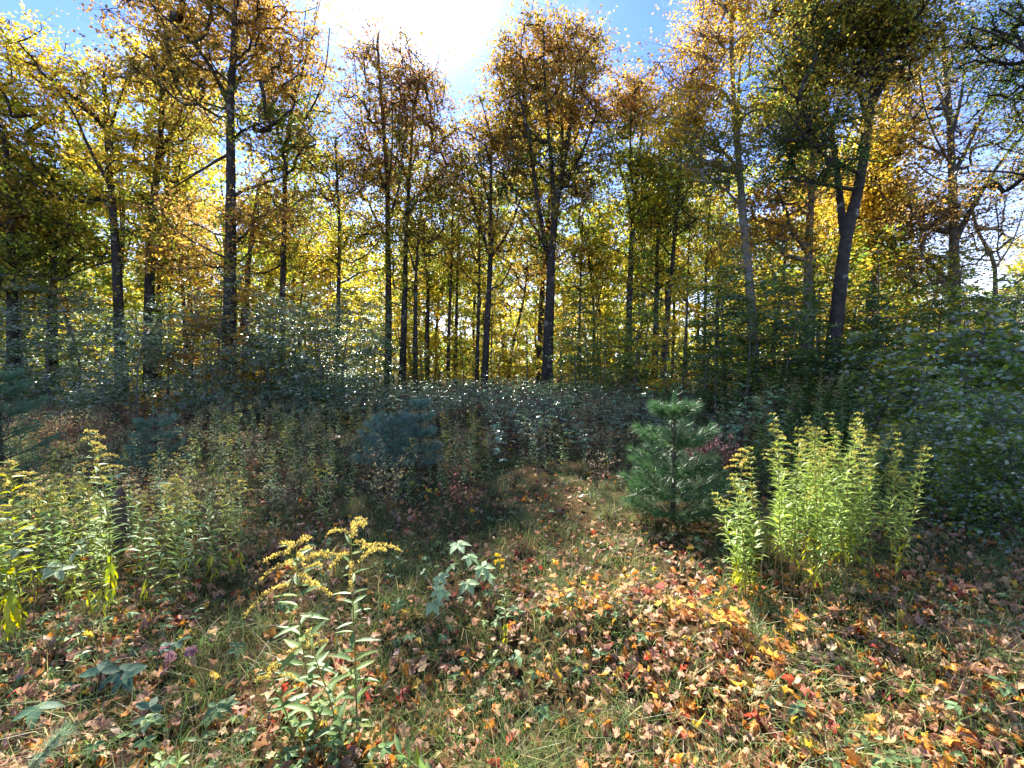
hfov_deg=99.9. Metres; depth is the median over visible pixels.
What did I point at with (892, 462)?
goldenrod
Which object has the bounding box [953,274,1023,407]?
dark sapling
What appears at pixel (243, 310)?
beech sapling
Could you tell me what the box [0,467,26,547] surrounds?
goldenrod
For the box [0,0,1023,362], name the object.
sky
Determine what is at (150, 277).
maple tree
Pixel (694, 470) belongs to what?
young pine
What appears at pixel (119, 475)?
bramble
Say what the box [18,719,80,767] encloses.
pine seedling
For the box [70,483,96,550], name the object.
goldenrod
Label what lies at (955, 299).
dark sapling
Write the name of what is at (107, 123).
maple tree
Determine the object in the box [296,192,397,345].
woodland tree
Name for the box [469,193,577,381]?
maple tree
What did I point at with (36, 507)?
goldenrod
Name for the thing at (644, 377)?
understorey sapling
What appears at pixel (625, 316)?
woodland tree
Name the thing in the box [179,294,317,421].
beech sapling
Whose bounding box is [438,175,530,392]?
maple tree
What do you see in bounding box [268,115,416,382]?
maple tree
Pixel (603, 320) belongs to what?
woodland tree
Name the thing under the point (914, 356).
leafy bush
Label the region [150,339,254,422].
beech sapling
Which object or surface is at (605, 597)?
maple seedling
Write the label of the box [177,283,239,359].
woodland tree
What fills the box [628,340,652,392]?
yellow sapling
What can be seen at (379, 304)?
woodland tree
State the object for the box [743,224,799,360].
woodland tree
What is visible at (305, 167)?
maple tree
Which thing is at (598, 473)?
dried aster
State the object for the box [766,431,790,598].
goldenrod
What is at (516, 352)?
yellow sapling
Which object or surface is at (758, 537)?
goldenrod
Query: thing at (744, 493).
goldenrod
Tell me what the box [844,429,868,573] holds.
goldenrod
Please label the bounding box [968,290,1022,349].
woodland tree
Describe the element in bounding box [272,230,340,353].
woodland tree
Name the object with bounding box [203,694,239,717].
bramble
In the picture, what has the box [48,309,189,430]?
beech sapling
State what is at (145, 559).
goldenrod
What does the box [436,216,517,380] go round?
woodland tree
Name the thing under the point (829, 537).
goldenrod
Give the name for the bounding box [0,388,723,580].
green weeds
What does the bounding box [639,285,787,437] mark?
dark sapling
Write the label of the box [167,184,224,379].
woodland tree
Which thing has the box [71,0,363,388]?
maple tree
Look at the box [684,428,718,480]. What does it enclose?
dried aster
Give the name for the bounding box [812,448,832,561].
goldenrod
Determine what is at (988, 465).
leafy bush
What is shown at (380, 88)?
maple tree
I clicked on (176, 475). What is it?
goldenrod
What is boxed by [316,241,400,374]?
woodland tree
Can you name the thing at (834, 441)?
goldenrod
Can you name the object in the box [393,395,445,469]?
young pine
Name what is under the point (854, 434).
goldenrod
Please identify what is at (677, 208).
maple tree
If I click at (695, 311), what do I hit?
yellow sapling
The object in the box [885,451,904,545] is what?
goldenrod
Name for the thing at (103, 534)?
goldenrod
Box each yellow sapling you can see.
[163,258,264,392]
[237,275,288,379]
[290,249,363,383]
[330,279,384,393]
[367,292,431,393]
[383,255,466,390]
[427,349,456,393]
[443,320,480,395]
[452,274,529,387]
[473,321,517,389]
[497,301,560,390]
[504,264,586,382]
[537,316,585,384]
[563,281,621,387]
[592,289,647,386]
[627,310,700,403]
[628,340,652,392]
[630,273,736,418]
[842,223,935,400]
[848,257,970,374]
[860,239,987,386]
[918,258,1020,386]
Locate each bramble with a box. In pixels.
[0,518,94,637]
[11,659,147,729]
[83,636,190,691]
[110,473,165,523]
[124,696,164,740]
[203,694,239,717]
[226,641,245,659]
[273,599,289,615]
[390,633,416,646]
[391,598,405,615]
[425,540,495,617]
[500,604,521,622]
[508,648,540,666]
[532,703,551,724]
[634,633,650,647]
[761,695,808,722]
[943,700,992,720]
[986,675,1017,696]
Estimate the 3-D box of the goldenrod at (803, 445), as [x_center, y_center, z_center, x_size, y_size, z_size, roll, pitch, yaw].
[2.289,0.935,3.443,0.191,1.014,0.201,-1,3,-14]
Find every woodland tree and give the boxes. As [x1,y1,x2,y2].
[0,95,146,392]
[0,232,85,351]
[0,295,36,359]
[2,205,103,327]
[4,212,112,350]
[5,297,80,350]
[30,90,167,375]
[57,261,142,380]
[60,216,133,368]
[70,220,110,367]
[77,224,201,360]
[80,254,178,367]
[83,277,140,360]
[86,23,258,387]
[98,239,215,381]
[126,175,219,365]
[126,301,180,336]
[166,228,301,352]
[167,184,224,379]
[171,169,277,311]
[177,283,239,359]
[198,252,262,345]
[218,123,355,355]
[219,178,301,332]
[237,246,287,328]
[252,257,319,321]
[254,252,319,348]
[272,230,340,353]
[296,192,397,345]
[298,192,375,358]
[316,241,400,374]
[326,263,373,371]
[346,248,425,378]
[352,227,424,368]
[353,123,483,382]
[359,205,454,377]
[392,238,473,382]
[394,207,454,373]
[397,231,476,381]
[422,230,511,385]
[431,297,472,370]
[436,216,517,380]
[444,169,545,336]
[451,287,507,378]
[471,311,509,368]
[480,243,537,352]
[483,116,612,342]
[497,65,599,383]
[505,233,568,364]
[505,302,537,364]
[512,229,604,382]
[536,189,669,377]
[555,264,597,351]
[557,278,603,357]
[557,298,583,356]
[567,171,648,377]
[576,282,634,376]
[584,212,699,380]
[602,249,678,368]
[611,306,650,363]
[622,203,718,379]
[624,244,707,351]
[638,261,703,352]
[646,150,724,375]
[661,201,742,363]
[667,150,793,382]
[675,231,787,370]
[675,314,700,361]
[692,301,719,360]
[707,273,790,363]
[707,276,746,377]
[712,151,838,369]
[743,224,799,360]
[760,125,870,354]
[760,269,830,353]
[763,139,917,355]
[791,181,942,384]
[799,275,883,350]
[802,199,934,364]
[846,255,932,334]
[860,247,939,344]
[863,284,940,346]
[895,258,978,355]
[907,279,987,356]
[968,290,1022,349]
[976,286,1023,344]
[991,270,1023,331]
[992,223,1023,301]
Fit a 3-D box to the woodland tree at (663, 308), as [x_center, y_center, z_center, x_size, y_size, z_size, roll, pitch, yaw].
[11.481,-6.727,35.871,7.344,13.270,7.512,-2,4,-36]
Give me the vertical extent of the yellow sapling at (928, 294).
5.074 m
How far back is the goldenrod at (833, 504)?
2.79 m
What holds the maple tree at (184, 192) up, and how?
on the ground at (970, 740)
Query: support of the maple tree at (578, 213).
on the ground at (970, 740)
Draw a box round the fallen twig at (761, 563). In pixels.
[759,542,763,584]
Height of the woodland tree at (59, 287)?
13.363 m
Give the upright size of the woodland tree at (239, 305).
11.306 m
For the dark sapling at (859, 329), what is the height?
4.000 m
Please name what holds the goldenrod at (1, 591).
on the ground at (970, 740)
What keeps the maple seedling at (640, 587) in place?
on the ground at (970, 740)
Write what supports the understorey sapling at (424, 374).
on the ground at (970, 740)
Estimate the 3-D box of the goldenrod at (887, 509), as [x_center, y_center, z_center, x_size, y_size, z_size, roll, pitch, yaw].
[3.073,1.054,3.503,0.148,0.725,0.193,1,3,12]
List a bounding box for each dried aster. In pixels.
[167,469,219,545]
[278,456,311,532]
[357,453,411,528]
[437,467,482,539]
[586,444,619,503]
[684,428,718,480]
[686,445,713,486]
[692,431,724,482]
[695,442,726,478]
[704,432,723,452]
[707,428,739,498]
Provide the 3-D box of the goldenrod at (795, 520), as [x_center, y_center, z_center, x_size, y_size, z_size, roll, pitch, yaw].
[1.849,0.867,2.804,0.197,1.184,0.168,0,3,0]
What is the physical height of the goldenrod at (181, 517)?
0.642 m
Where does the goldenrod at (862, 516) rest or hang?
on the ground at (970, 740)
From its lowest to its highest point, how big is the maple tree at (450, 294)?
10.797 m
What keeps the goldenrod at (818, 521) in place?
on the ground at (970, 740)
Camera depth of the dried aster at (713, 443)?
5.24 m
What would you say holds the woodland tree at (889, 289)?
on the ground at (970, 740)
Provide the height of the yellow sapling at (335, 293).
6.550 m
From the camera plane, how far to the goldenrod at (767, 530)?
3.29 m
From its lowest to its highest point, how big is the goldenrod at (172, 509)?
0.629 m
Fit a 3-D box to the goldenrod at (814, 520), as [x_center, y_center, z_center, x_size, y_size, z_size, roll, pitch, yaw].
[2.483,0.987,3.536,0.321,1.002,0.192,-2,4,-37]
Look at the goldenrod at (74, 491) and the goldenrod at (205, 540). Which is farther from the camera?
the goldenrod at (74, 491)
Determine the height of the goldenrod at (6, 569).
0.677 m
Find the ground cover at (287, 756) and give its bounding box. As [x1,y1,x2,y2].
[1,458,1023,767]
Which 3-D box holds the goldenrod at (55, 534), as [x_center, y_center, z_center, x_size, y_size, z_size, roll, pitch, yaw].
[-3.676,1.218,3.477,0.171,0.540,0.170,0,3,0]
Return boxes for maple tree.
[0,0,192,408]
[0,26,106,403]
[0,111,176,410]
[52,0,241,403]
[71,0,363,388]
[80,56,244,398]
[100,180,251,393]
[218,96,347,376]
[221,4,364,373]
[237,192,364,349]
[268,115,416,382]
[300,1,449,395]
[329,5,492,397]
[349,179,483,395]
[410,169,518,394]
[412,165,510,392]
[415,92,556,396]
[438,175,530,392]
[452,0,664,395]
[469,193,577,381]
[535,165,628,378]
[536,187,636,389]
[568,49,696,389]
[593,136,720,378]
[599,74,749,384]
[604,0,815,394]
[626,181,736,384]
[670,155,764,384]
[675,0,900,402]
[690,0,1007,432]
[783,57,1000,325]
[852,0,1023,357]
[906,0,1023,229]
[910,189,1023,340]
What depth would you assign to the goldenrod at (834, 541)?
3.03 m
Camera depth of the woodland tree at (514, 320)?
36.20 m
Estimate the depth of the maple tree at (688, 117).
11.94 m
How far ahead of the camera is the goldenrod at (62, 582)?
3.03 m
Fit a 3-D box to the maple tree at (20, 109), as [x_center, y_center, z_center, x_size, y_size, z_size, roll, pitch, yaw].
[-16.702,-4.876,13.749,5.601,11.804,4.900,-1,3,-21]
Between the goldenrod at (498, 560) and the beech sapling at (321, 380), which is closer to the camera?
the goldenrod at (498, 560)
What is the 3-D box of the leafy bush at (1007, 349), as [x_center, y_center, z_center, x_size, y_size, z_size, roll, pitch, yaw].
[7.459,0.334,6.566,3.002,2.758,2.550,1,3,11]
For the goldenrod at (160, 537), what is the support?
on the ground at (970, 740)
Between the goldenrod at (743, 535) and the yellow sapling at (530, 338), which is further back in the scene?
the yellow sapling at (530, 338)
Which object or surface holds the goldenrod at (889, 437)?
on the ground at (970, 740)
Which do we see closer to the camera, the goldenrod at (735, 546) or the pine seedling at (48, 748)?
the pine seedling at (48, 748)
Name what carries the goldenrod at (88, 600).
on the ground at (970, 740)
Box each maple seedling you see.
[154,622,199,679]
[411,477,438,496]
[544,573,615,615]
[622,572,677,602]
[651,581,749,632]
[674,563,739,615]
[706,605,750,648]
[751,616,805,664]
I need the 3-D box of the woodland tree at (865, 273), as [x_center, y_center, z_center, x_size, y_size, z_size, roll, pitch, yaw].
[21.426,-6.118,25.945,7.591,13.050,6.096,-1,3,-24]
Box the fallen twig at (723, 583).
[722,565,725,606]
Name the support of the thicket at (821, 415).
on the ground at (970, 740)
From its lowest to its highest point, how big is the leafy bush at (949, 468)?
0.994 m
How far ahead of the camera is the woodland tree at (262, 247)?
29.32 m
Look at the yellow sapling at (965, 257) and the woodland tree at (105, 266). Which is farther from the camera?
the woodland tree at (105, 266)
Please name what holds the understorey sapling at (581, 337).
on the ground at (970, 740)
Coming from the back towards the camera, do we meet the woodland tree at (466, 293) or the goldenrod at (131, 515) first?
the woodland tree at (466, 293)
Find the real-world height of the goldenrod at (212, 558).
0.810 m
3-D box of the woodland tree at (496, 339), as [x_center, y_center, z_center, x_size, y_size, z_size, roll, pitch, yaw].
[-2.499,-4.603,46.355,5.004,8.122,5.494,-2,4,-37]
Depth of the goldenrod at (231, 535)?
3.10 m
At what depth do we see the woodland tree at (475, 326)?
39.11 m
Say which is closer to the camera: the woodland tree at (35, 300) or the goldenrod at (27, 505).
the goldenrod at (27, 505)
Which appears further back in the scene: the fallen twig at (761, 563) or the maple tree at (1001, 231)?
the maple tree at (1001, 231)
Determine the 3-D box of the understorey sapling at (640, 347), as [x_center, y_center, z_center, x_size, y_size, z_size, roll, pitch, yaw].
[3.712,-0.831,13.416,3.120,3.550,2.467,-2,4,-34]
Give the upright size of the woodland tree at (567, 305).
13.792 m
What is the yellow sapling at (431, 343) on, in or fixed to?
on the ground at (970, 740)
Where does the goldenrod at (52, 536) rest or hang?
on the ground at (970, 740)
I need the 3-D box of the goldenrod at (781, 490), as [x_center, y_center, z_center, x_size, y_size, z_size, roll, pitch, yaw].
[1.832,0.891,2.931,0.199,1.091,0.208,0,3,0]
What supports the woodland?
on the ground at (970, 740)
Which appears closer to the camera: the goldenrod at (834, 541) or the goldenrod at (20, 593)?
the goldenrod at (20, 593)
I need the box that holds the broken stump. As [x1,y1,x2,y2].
[111,486,132,553]
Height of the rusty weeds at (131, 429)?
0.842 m
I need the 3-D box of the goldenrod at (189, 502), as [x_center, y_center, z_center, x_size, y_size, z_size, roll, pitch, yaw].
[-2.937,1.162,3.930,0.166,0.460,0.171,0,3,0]
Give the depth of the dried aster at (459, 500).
3.77 m
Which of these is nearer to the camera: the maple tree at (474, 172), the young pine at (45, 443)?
the young pine at (45, 443)
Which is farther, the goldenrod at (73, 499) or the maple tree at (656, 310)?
the maple tree at (656, 310)
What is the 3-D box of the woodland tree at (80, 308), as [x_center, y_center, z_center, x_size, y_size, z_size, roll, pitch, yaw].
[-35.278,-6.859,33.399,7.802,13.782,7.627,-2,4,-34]
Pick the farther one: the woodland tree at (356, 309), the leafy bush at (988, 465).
the woodland tree at (356, 309)
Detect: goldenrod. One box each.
[0,458,43,648]
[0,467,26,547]
[0,471,21,540]
[0,504,17,622]
[0,505,37,640]
[0,510,27,599]
[0,535,14,593]
[1,460,31,596]
[11,503,32,546]
[18,471,48,596]
[19,499,41,559]
[21,490,55,570]
[24,485,49,542]
[25,497,53,603]
[27,492,72,570]
[30,474,70,618]
[30,481,54,525]
[40,491,84,601]
[40,495,81,603]
[41,504,65,558]
[42,485,68,546]
[47,483,76,583]
[48,488,80,551]
[51,472,67,539]
[54,473,90,602]
[60,507,102,619]
[64,479,82,545]
[67,473,85,525]
[70,468,119,588]
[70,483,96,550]
[72,428,132,612]
[72,503,117,624]
[74,478,100,551]
[74,480,92,553]
[83,491,105,572]
[83,496,108,580]
[84,463,120,609]
[84,489,108,567]
[87,501,119,604]
[98,494,127,576]
[101,464,123,555]
[115,477,163,608]
[119,489,145,559]
[123,489,154,582]
[124,494,156,551]
[150,483,173,580]
[157,505,189,580]
[163,477,190,603]
[167,473,190,570]
[167,476,194,546]
[179,487,196,532]
[179,494,196,534]
[181,494,205,586]
[185,482,209,529]
[186,497,217,576]
[193,477,224,581]
[215,492,238,577]
[216,483,239,519]
[231,479,253,581]
[244,534,341,741]
[254,661,318,744]
[286,627,368,763]
[306,515,400,726]
[494,552,512,644]
[709,488,756,596]
[722,499,754,580]
[723,447,752,593]
[726,478,758,598]
[727,473,766,564]
[729,471,764,562]
[732,486,754,564]
[739,484,767,598]
[743,446,761,548]
[759,469,791,559]
[761,449,797,552]
[762,463,802,569]
[764,436,793,581]
[766,413,793,572]
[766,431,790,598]
[768,486,819,569]
[779,441,811,596]
[782,427,810,602]
[783,459,823,570]
[785,439,810,552]
[790,427,823,565]
[797,428,820,562]
[797,435,822,576]
[798,437,868,603]
[798,445,820,553]
[799,450,841,605]
[801,415,831,559]
[805,454,831,578]
[807,448,836,581]
[808,434,825,534]
[808,440,842,543]
[809,418,865,586]
[812,412,864,565]
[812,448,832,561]
[814,445,836,589]
[814,453,834,567]
[814,462,847,580]
[816,430,860,599]
[820,447,854,567]
[823,453,847,564]
[824,412,853,565]
[827,430,860,585]
[829,446,845,555]
[829,462,851,555]
[837,463,881,585]
[839,445,877,566]
[839,455,854,549]
[840,442,879,559]
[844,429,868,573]
[847,415,863,536]
[852,454,900,549]
[852,457,881,590]
[857,424,898,553]
[863,432,903,561]
[863,434,888,541]
[865,435,883,564]
[880,468,898,558]
[882,470,915,573]
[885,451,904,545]
[888,447,933,588]
[889,445,926,559]
[889,465,915,550]
[890,440,931,548]
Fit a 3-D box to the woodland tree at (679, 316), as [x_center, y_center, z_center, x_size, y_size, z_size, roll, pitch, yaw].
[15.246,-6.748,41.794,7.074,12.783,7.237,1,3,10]
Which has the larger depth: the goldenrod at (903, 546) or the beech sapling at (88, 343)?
the beech sapling at (88, 343)
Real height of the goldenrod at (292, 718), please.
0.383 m
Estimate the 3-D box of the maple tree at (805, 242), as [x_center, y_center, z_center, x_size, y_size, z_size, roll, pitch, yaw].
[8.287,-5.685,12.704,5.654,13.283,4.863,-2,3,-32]
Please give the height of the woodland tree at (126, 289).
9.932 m
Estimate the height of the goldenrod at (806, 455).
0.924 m
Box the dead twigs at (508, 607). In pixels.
[8,439,1023,767]
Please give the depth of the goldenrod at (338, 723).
1.74 m
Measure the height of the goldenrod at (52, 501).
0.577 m
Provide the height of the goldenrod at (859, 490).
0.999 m
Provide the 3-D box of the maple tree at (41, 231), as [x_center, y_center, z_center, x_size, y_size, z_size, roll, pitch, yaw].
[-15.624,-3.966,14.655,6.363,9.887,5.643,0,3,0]
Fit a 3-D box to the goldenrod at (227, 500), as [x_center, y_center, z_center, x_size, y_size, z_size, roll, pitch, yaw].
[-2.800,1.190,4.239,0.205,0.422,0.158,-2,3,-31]
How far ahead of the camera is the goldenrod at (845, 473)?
2.87 m
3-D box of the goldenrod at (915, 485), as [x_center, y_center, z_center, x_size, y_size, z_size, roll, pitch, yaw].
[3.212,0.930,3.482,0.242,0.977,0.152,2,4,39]
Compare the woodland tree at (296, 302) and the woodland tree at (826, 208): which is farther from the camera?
the woodland tree at (296, 302)
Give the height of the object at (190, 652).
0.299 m
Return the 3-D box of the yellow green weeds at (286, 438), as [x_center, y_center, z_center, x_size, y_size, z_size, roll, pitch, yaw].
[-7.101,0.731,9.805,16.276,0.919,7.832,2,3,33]
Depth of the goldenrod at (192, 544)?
3.02 m
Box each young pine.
[0,365,63,481]
[114,404,193,471]
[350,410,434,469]
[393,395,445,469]
[617,389,741,525]
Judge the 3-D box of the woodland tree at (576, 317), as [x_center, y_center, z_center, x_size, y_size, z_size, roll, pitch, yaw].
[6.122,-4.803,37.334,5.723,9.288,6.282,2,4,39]
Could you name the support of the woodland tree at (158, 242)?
on the ground at (970, 740)
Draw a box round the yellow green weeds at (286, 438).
[0,395,488,582]
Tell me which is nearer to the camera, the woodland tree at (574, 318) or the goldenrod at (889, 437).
the goldenrod at (889, 437)
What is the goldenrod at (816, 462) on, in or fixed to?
on the ground at (970, 740)
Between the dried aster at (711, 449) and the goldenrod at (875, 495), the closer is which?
the goldenrod at (875, 495)
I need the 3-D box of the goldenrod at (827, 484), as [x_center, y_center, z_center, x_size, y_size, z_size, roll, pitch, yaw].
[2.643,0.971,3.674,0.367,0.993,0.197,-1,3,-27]
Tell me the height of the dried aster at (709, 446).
0.869 m
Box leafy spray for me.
[394,732,431,767]
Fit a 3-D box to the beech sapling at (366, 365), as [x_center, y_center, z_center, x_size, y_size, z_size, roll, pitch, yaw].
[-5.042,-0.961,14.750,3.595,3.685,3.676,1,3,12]
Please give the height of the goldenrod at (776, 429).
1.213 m
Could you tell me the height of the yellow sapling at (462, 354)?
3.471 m
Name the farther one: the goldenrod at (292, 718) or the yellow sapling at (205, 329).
the yellow sapling at (205, 329)
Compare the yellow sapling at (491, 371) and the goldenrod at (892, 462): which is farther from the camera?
the yellow sapling at (491, 371)
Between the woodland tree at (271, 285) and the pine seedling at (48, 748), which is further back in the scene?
the woodland tree at (271, 285)
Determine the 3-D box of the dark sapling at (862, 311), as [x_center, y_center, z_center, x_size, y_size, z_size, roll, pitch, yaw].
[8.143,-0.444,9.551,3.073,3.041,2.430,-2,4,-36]
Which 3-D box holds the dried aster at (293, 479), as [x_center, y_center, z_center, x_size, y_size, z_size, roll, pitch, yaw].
[-2.033,1.053,4.089,0.302,0.766,0.322,2,4,38]
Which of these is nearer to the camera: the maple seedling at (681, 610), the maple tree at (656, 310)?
the maple seedling at (681, 610)
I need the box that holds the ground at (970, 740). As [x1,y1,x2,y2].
[0,364,1023,767]
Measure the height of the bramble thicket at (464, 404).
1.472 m
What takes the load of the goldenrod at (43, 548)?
on the ground at (970, 740)
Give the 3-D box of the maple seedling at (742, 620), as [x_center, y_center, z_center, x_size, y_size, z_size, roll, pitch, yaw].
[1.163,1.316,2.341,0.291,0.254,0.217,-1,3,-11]
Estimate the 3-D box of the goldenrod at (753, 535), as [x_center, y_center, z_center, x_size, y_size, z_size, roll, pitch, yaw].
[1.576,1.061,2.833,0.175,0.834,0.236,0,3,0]
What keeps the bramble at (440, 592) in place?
on the ground at (970, 740)
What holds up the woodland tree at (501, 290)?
on the ground at (970, 740)
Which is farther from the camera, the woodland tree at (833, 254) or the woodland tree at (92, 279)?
the woodland tree at (92, 279)
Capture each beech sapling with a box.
[0,254,162,405]
[0,270,98,414]
[0,275,153,407]
[0,310,81,413]
[0,315,105,411]
[1,304,164,419]
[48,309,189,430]
[74,294,223,416]
[120,239,265,417]
[124,289,253,413]
[124,291,295,413]
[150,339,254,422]
[179,268,319,410]
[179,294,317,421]
[214,265,364,398]
[226,335,319,420]
[233,284,377,412]
[264,299,384,418]
[283,289,397,421]
[318,300,421,408]
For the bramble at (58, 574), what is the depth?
2.51 m
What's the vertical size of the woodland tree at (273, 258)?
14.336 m
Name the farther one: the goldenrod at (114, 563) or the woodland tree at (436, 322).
the woodland tree at (436, 322)
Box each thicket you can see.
[208,373,1022,501]
[719,358,1022,504]
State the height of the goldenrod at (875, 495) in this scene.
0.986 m
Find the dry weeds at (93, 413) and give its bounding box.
[0,379,1015,572]
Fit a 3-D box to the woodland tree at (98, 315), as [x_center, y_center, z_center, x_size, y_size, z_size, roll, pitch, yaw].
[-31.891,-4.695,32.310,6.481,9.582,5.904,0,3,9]
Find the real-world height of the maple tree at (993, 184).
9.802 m
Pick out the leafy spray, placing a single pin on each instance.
(420, 762)
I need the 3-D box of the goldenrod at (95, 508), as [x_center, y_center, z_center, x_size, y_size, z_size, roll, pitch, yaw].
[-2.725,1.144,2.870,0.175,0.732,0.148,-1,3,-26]
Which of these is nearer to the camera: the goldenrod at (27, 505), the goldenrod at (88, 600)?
the goldenrod at (88, 600)
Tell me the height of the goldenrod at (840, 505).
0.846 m
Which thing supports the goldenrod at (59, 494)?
on the ground at (970, 740)
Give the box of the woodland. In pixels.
[28,282,1023,371]
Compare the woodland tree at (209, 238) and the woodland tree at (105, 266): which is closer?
the woodland tree at (209, 238)
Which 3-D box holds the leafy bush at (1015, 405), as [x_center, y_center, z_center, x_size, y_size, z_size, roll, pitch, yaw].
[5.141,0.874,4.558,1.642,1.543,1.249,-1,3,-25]
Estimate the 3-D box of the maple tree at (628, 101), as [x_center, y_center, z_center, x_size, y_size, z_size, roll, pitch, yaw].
[4.825,-6.136,17.616,5.814,13.646,4.923,-2,3,-29]
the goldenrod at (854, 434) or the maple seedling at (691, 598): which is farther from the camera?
the goldenrod at (854, 434)
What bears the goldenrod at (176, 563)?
on the ground at (970, 740)
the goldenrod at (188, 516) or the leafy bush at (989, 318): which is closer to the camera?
the goldenrod at (188, 516)
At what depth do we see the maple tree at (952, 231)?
11.65 m
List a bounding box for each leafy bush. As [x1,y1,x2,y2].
[808,326,956,459]
[832,361,974,485]
[846,325,1023,470]
[866,306,1023,441]
[873,409,961,497]
[878,362,1023,482]
[884,411,1004,506]
[894,336,1020,458]
[902,324,1023,460]
[905,316,1023,463]
[911,411,1023,558]
[918,439,1023,528]
[919,394,1023,516]
[924,389,1023,526]
[945,448,1023,549]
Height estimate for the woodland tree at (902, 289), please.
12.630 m
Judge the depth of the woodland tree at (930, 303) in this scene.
29.83 m
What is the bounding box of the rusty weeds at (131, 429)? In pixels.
[1,390,486,560]
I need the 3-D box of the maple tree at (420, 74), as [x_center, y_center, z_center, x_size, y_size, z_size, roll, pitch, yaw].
[-3.989,-6.806,17.837,6.392,15.016,5.057,0,3,0]
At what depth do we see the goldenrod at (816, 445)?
3.17 m
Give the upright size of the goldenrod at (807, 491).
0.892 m
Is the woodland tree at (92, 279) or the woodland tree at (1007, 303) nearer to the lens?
the woodland tree at (1007, 303)
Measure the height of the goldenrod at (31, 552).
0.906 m
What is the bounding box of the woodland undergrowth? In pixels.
[0,317,1023,395]
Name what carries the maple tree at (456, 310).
on the ground at (970, 740)
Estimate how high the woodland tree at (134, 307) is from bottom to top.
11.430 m
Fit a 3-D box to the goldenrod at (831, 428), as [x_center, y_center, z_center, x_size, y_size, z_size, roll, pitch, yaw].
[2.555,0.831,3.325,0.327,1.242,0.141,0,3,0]
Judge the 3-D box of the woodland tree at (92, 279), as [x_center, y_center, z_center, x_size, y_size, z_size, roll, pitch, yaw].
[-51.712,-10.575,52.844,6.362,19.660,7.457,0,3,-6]
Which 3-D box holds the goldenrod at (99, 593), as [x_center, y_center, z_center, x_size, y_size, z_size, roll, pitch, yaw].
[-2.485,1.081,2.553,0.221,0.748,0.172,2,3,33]
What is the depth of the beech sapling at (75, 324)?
16.25 m
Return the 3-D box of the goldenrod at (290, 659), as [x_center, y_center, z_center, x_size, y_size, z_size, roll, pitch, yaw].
[-0.846,1.079,1.762,0.284,0.902,0.401,0,3,0]
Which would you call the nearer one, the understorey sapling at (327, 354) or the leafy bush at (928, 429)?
the leafy bush at (928, 429)
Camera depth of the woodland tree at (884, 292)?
26.47 m
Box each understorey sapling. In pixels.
[273,316,333,401]
[312,321,361,399]
[352,304,407,405]
[401,341,445,399]
[540,308,605,408]
[546,291,632,397]
[575,315,635,399]
[593,300,667,406]
[609,293,680,405]
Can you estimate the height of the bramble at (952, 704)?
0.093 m
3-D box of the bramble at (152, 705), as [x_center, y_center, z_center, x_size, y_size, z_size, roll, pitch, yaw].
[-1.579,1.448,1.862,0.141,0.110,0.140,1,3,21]
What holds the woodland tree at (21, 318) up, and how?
on the ground at (970, 740)
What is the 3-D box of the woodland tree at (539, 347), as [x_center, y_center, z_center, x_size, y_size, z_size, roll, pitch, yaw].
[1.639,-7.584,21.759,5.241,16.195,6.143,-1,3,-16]
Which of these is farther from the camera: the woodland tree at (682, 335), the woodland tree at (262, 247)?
the woodland tree at (682, 335)
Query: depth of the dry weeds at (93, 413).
7.59 m
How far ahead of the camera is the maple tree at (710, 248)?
19.46 m
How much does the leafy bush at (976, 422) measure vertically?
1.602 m
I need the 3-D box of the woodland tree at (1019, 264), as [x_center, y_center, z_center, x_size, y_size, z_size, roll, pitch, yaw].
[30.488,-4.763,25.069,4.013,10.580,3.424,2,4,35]
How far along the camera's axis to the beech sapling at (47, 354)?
12.47 m
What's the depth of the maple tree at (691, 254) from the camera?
19.46 m
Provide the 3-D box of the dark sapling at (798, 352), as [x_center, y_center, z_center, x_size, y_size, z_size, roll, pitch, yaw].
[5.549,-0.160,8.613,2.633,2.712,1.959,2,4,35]
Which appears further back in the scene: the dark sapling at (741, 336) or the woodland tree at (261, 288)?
the woodland tree at (261, 288)
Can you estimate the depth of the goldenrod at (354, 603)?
1.82 m
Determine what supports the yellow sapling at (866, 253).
on the ground at (970, 740)
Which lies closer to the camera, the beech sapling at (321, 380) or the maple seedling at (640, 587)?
the maple seedling at (640, 587)
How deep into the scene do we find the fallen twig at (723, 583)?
2.71 m
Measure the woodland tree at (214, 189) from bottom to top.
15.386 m
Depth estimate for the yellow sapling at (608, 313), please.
17.90 m
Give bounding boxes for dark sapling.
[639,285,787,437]
[649,264,798,425]
[681,326,759,445]
[682,313,811,439]
[683,240,842,441]
[710,256,848,430]
[716,305,871,447]
[725,268,896,444]
[761,318,877,440]
[778,264,888,416]
[795,292,908,418]
[809,294,936,417]
[813,287,970,427]
[859,270,1004,422]
[892,283,1023,405]
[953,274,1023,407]
[955,267,1023,386]
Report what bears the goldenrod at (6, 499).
on the ground at (970, 740)
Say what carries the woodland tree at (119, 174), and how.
on the ground at (970, 740)
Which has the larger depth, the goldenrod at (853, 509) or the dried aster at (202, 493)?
the dried aster at (202, 493)
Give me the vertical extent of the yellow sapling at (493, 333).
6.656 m
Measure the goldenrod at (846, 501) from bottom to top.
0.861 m
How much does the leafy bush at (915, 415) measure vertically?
1.198 m
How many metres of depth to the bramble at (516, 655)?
2.36 m
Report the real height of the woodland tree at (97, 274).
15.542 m
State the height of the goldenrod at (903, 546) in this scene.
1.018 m
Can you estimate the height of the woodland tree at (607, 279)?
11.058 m
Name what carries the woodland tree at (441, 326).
on the ground at (970, 740)

